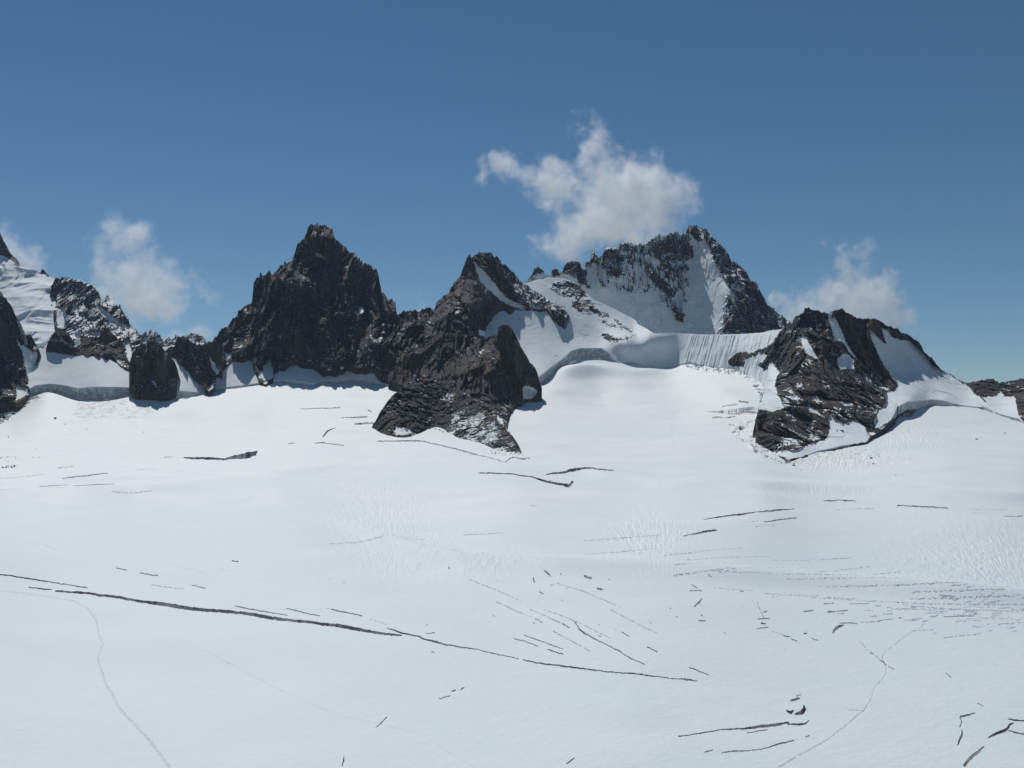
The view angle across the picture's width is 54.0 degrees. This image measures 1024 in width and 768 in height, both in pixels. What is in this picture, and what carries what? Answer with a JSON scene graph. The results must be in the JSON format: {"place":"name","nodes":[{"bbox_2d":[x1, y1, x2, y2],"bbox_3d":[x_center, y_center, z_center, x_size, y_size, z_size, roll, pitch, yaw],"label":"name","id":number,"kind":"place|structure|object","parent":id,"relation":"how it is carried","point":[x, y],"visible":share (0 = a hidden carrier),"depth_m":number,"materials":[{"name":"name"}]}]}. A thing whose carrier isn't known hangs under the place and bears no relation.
{"place":"outdoors","nodes":[
{"label":"outdoors","id":0,"kind":"place"},
{"bbox_2d":[0,292,40,419],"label":"mountain","id":1,"kind":"structure","parent":0,"point":[20,354],"depth_m":2106.43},
{"bbox_2d":[0,396,39,423],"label":"ice blocks","id":2,"kind":"structure","parent":1,"relation":"on","point":[8,415],"depth_m":1967.50,"materials":[{"name":"white ice"}]},
{"bbox_2d":[0,233,62,348],"bbox_3d":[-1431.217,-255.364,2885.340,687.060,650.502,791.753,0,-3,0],"label":"mountain","id":3,"kind":"structure","parent":0,"point":[25,291],"depth_m":2735.47,"materials":[{"name":"white snow"}]},
{"bbox_2d":[50,277,144,362],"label":"mountain","id":4,"kind":"structure","parent":0,"point":[87,311],"depth_m":2666.06,"materials":[{"name":"grey stone"}]},
{"bbox_2d":[139,329,163,346],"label":"mountain","id":5,"kind":"structure","parent":0,"point":[145,337],"depth_m":3675.05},
{"bbox_2d":[163,333,206,346],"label":"mountain","id":6,"kind":"structure","parent":0,"point":[191,337],"depth_m":3685.45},
{"bbox_2d":[26,343,390,399],"bbox_3d":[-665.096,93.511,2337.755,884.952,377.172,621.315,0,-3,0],"label":"snow slope","id":7,"kind":"structure","parent":0,"point":[82,376],"depth_m":2175.50,"materials":[{"name":"snow"},{"name":"ice"}]},
{"bbox_2d":[46,327,129,370],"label":"rock wall","id":8,"kind":"structure","parent":7,"relation":"on","point":[106,344],"depth_m":2235.62,"materials":[{"name":"grey stone"}]},
{"bbox_2d":[129,340,179,400],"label":"rock pillar","id":9,"kind":"object","parent":7,"relation":"on","point":[153,373],"visible":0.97,"depth_m":2114.90,"materials":[{"name":"black stone"}]},
{"bbox_2d":[165,336,226,395],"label":"rock pillar","id":10,"kind":"object","parent":7,"relation":"on","point":[201,364],"visible":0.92,"depth_m":2215.55,"materials":[{"name":"black stone"}]},
{"bbox_2d":[207,223,436,386],"bbox_3d":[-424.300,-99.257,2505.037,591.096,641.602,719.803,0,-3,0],"label":"mountain","id":11,"kind":"structure","parent":0,"point":[321,305],"depth_m":2397.57,"materials":[{"name":"black stone"}]},
{"bbox_2d":[372,377,521,453],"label":"rock island","id":12,"kind":"object","parent":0,"point":[411,409],"visible":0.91,"depth_m":1739.33,"materials":[{"name":"dark rock"},{"name":"snow"}]},
{"bbox_2d":[388,325,541,429],"bbox_3d":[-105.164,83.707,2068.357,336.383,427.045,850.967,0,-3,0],"label":"mountain","id":13,"kind":"structure","parent":0,"point":[496,378],"depth_m":2106.85,"materials":[{"name":"grey stone"}]},
{"bbox_2d":[425,252,569,383],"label":"mountain","id":14,"kind":"structure","parent":0,"point":[486,288],"depth_m":2531.95,"materials":[{"name":"grey stone"}]},
{"bbox_2d":[0,358,1023,767],"bbox_3d":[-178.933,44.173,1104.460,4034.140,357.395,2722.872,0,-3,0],"label":"glacier","id":15,"kind":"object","parent":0,"point":[280,518],"visible":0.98,"depth_m":663.03,"materials":[{"name":"white snow"}]},
{"bbox_2d":[0,574,86,587],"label":"crevasse","id":16,"kind":"structure","parent":15,"relation":"on","point":[41,580],"depth_m":682.61},
{"bbox_2d":[0,590,171,767],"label":"path","id":17,"kind":"structure","parent":15,"relation":"on","point":[149,740],"depth_m":457.10,"materials":[{"name":"white snow"}]},
{"bbox_2d":[183,451,256,459],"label":"crevasse","id":18,"kind":"structure","parent":15,"relation":"on","point":[246,455],"depth_m":1467.75},
{"bbox_2d":[55,590,401,635],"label":"crevasse","id":19,"kind":"structure","parent":15,"relation":"on","point":[171,605],"depth_m":597.06},
{"bbox_2d":[203,649,475,767],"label":"path","id":20,"kind":"structure","parent":15,"relation":"on","point":[225,661],"depth_m":414.20,"materials":[{"name":"white snow"}]},
{"bbox_2d":[387,628,474,649],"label":"crevasse","id":21,"kind":"structure","parent":15,"relation":"on","point":[397,631],"depth_m":529.67},
{"bbox_2d":[478,649,518,658],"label":"crevasse","id":22,"kind":"structure","parent":15,"relation":"on","point":[494,653],"depth_m":503.96},
{"bbox_2d":[0,466,1023,711],"bbox_3d":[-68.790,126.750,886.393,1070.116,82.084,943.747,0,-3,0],"label":"hairline cracks","id":23,"kind":"object","parent":15,"relation":"on","point":[974,612],"visible":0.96,"depth_m":633.71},
{"bbox_2d":[480,472,572,486],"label":"crevasse","id":24,"kind":"structure","parent":15,"relation":"on","point":[557,483],"depth_m":1197.53},
{"bbox_2d":[62,389,1023,765],"bbox_3d":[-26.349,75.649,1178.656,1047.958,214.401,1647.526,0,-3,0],"label":"broken cracks","id":25,"kind":"object","parent":15,"relation":"on","point":[546,571],"visible":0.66,"depth_m":614.60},
{"bbox_2d":[546,467,613,474],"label":"crevasse","id":26,"kind":"structure","parent":15,"relation":"on","point":[571,470],"depth_m":1284.42},
{"bbox_2d":[523,659,696,681],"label":"crevasse","id":27,"kind":"structure","parent":15,"relation":"on","point":[597,670],"depth_m":469.08},
{"bbox_2d":[670,408,684,472],"bbox_3d":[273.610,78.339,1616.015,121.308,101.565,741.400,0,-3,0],"label":"path","id":28,"kind":"structure","parent":15,"relation":"on","point":[673,440],"depth_m":1591.78,"materials":[{"name":"white snow"}]},
{"bbox_2d":[684,529,716,536],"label":"crevasse","id":29,"kind":"structure","parent":15,"relation":"on","point":[703,531],"depth_m":851.42},
{"bbox_2d":[678,722,788,736],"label":"crevasse","id":30,"kind":"structure","parent":15,"relation":"on","point":[766,726],"depth_m":392.69},
{"bbox_2d":[703,508,793,519],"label":"crevasse","id":31,"kind":"structure","parent":15,"relation":"on","point":[738,514],"depth_m":934.29},
{"bbox_2d":[722,740,793,752],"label":"crevasse","id":32,"kind":"structure","parent":15,"relation":"on","point":[759,749],"depth_m":368.08},
{"bbox_2d":[764,517,796,521],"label":"crevasse","id":33,"kind":"structure","parent":15,"relation":"on","point":[780,519],"depth_m":913.83},
{"bbox_2d":[787,720,808,725],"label":"crevasse","id":34,"kind":"structure","parent":15,"relation":"on","point":[799,724],"depth_m":397.73},
{"bbox_2d":[795,705,805,714],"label":"crevasse","id":35,"kind":"structure","parent":15,"relation":"on","point":[802,711],"depth_m":416.65},
{"bbox_2d":[832,624,843,633],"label":"crevasse","id":36,"kind":"structure","parent":15,"relation":"on","point":[836,628],"depth_m":562.43},
{"bbox_2d":[824,499,855,501],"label":"crevasse","id":37,"kind":"structure","parent":15,"relation":"on","point":[840,500],"depth_m":1051.00},
{"bbox_2d":[776,586,1013,767],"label":"path","id":38,"kind":"structure","parent":15,"relation":"on","point":[866,706],"depth_m":452.74,"materials":[{"name":"white snow"}]},
{"bbox_2d":[897,505,944,507],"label":"crevasse","id":39,"kind":"structure","parent":15,"relation":"on","point":[921,506],"depth_m":980.90},
{"bbox_2d":[959,713,974,726],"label":"crevasse","id":40,"kind":"structure","parent":15,"relation":"on","point":[964,716],"depth_m":408.29},
{"bbox_2d":[963,746,984,766],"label":"crevasse","id":41,"kind":"structure","parent":15,"relation":"on","point":[971,757],"depth_m":365.01},
{"bbox_2d":[988,723,1012,737],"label":"crevasse","id":42,"kind":"structure","parent":15,"relation":"on","point":[1001,731],"depth_m":391.47},
{"bbox_2d":[0,0,1023,382],"label":"sky","id":43,"kind":"structure","parent":0,"point":[863,158],"materials":[{"name":"blue"}]},
{"bbox_2d":[485,277,781,385],"bbox_3d":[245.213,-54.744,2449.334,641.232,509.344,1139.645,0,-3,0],"label":"snow slope","id":44,"kind":"structure","parent":0,"point":[594,329],"depth_m":2464.47,"materials":[{"name":"snow"},{"name":"ice"}]},
{"bbox_2d":[525,225,790,334],"bbox_3d":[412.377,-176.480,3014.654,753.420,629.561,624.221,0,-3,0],"label":"mountain","id":45,"kind":"structure","parent":0,"point":[694,279],"depth_m":2901.19,"materials":[{"name":"white snow"}]},
{"bbox_2d":[753,307,994,462],"bbox_3d":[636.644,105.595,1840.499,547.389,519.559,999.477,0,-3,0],"label":"mountain","id":46,"kind":"structure","parent":0,"point":[839,379],"depth_m":1793.53,"materials":[{"name":"black stone"}]},
{"bbox_2d":[686,365,761,398],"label":"ice blocks","id":47,"kind":"structure","parent":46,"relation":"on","point":[746,376],"depth_m":2189.89,"materials":[{"name":"white ice"}]},
{"bbox_2d":[966,378,1023,423],"bbox_3d":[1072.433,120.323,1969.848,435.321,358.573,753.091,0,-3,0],"label":"mountain","id":48,"kind":"structure","parent":0,"point":[1004,399],"depth_m":1932.01,"materials":[{"name":"white snow"}]}
]}

